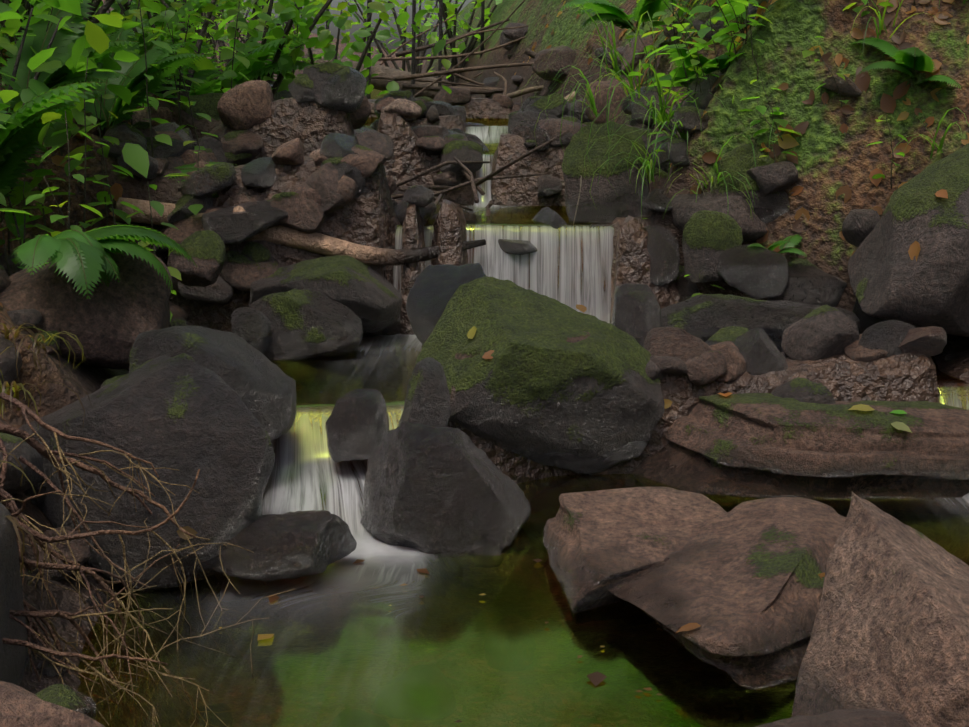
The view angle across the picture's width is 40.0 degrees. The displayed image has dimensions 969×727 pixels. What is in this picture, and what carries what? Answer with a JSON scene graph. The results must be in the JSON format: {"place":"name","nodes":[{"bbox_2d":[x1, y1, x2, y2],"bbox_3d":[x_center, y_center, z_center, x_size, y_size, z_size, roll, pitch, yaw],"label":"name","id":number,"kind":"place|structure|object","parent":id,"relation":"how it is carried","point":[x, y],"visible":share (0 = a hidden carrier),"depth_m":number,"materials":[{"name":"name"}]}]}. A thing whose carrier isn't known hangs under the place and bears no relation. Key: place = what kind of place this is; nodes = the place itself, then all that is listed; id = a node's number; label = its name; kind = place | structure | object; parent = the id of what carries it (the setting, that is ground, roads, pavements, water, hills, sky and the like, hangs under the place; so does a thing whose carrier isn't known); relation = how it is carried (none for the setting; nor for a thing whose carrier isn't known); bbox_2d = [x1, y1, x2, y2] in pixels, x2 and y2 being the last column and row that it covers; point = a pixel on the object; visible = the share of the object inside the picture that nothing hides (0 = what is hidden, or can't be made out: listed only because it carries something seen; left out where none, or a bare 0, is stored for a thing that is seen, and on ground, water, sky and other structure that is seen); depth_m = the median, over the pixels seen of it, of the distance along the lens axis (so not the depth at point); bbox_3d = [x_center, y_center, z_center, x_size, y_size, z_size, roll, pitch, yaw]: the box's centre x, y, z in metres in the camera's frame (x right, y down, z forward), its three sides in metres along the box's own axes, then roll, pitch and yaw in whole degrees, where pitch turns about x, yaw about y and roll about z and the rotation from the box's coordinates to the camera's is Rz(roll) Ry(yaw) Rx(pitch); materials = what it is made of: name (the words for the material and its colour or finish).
{"place":"outdoors","nodes":[
{"label":"outdoors","id":0,"kind":"place"},
{"bbox_2d":[216,0,472,56],"label":"sky","id":1,"kind":"structure","parent":0,"point":[333,29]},
{"bbox_2d":[0,0,968,693],"bbox_3d":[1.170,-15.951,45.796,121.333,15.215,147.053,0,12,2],"label":"terrain","id":2,"kind":"structure","parent":0,"point":[832,158],"depth_m":4.45,"materials":[{"name":"brown soil"}]},
{"bbox_2d":[177,1,214,43],"bbox_3d":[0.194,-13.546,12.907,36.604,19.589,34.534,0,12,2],"label":"tree trunks","id":3,"kind":"object","parent":2,"relation":"on","point":[201,23],"visible":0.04,"depth_m":25.99,"materials":[{"name":"brown wood"}]},
{"bbox_2d":[0,0,496,113],"bbox_3d":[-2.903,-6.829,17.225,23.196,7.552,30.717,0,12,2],"label":"bush stems","id":4,"kind":"object","parent":2,"relation":"on","point":[415,67],"visible":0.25,"depth_m":8.39,"materials":[{"name":"brown wood"}]},
{"bbox_2d":[0,0,501,239],"bbox_3d":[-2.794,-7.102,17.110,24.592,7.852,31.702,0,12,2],"label":"shrub foliage","id":5,"kind":"object","parent":2,"relation":"on","point":[96,38],"visible":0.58,"depth_m":5.86,"materials":[{"name":"green plant"}]},
{"bbox_2d":[0,0,704,726],"bbox_3d":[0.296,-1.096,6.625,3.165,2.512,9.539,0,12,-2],"label":"dead branches","id":6,"kind":"object","parent":2,"relation":"on","point":[328,246],"visible":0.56,"depth_m":2.60,"materials":[{"name":"brown wood"}]},
{"bbox_2d":[0,0,907,320],"bbox_3d":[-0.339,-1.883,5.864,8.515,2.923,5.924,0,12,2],"label":"herb leaves","id":7,"kind":"object","parent":2,"relation":"on","point":[722,34],"visible":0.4,"depth_m":4.47,"materials":[{"name":"green plant"}]},
{"bbox_2d":[0,0,914,293],"bbox_3d":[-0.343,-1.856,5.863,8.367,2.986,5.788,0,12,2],"label":"herb stems","id":8,"kind":"object","parent":2,"relation":"on","point":[276,98],"visible":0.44,"depth_m":4.45,"materials":[{"name":"green plant"}]},
{"bbox_2d":[0,0,960,298],"bbox_3d":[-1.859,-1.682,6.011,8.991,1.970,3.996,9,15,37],"label":"fern fronds","id":9,"kind":"object","parent":2,"relation":"on","point":[84,258],"visible":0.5,"depth_m":4.19,"materials":[{"name":"green plant"}]},
{"bbox_2d":[0,93,968,726],"bbox_3d":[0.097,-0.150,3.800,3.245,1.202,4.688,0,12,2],"label":"boulder","id":10,"kind":"object","parent":2,"relation":"on","point":[870,627],"visible":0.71,"depth_m":3.27,"materials":[{"name":"grey stone"}]},
{"bbox_2d":[0,0,968,719],"bbox_3d":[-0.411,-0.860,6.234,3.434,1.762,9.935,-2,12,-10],"label":"small rocks","id":11,"kind":"object","parent":2,"relation":"on","point":[336,180],"visible":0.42,"depth_m":4.45,"materials":[{"name":"grey stone"}]},
{"bbox_2d":[0,0,968,572],"bbox_3d":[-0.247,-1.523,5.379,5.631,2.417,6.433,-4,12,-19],"label":"grass tufts","id":12,"kind":"object","parent":2,"relation":"on","point":[652,110],"depth_m":4.55,"materials":[{"name":"green plant"}]},
{"bbox_2d":[77,89,968,726],"bbox_3d":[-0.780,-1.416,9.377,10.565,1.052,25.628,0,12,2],"label":"stream water","id":13,"kind":"structure","parent":0,"point":[345,645],"depth_m":2.62,"materials":[{"name":"liquid"}]},
{"bbox_2d":[0,0,968,721],"bbox_3d":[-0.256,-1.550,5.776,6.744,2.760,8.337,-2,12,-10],"label":"fallen leaves","id":14,"kind":"object","parent":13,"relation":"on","point":[788,142],"visible":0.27,"depth_m":4.39,"materials":[{"name":"orange plant"}]}
]}

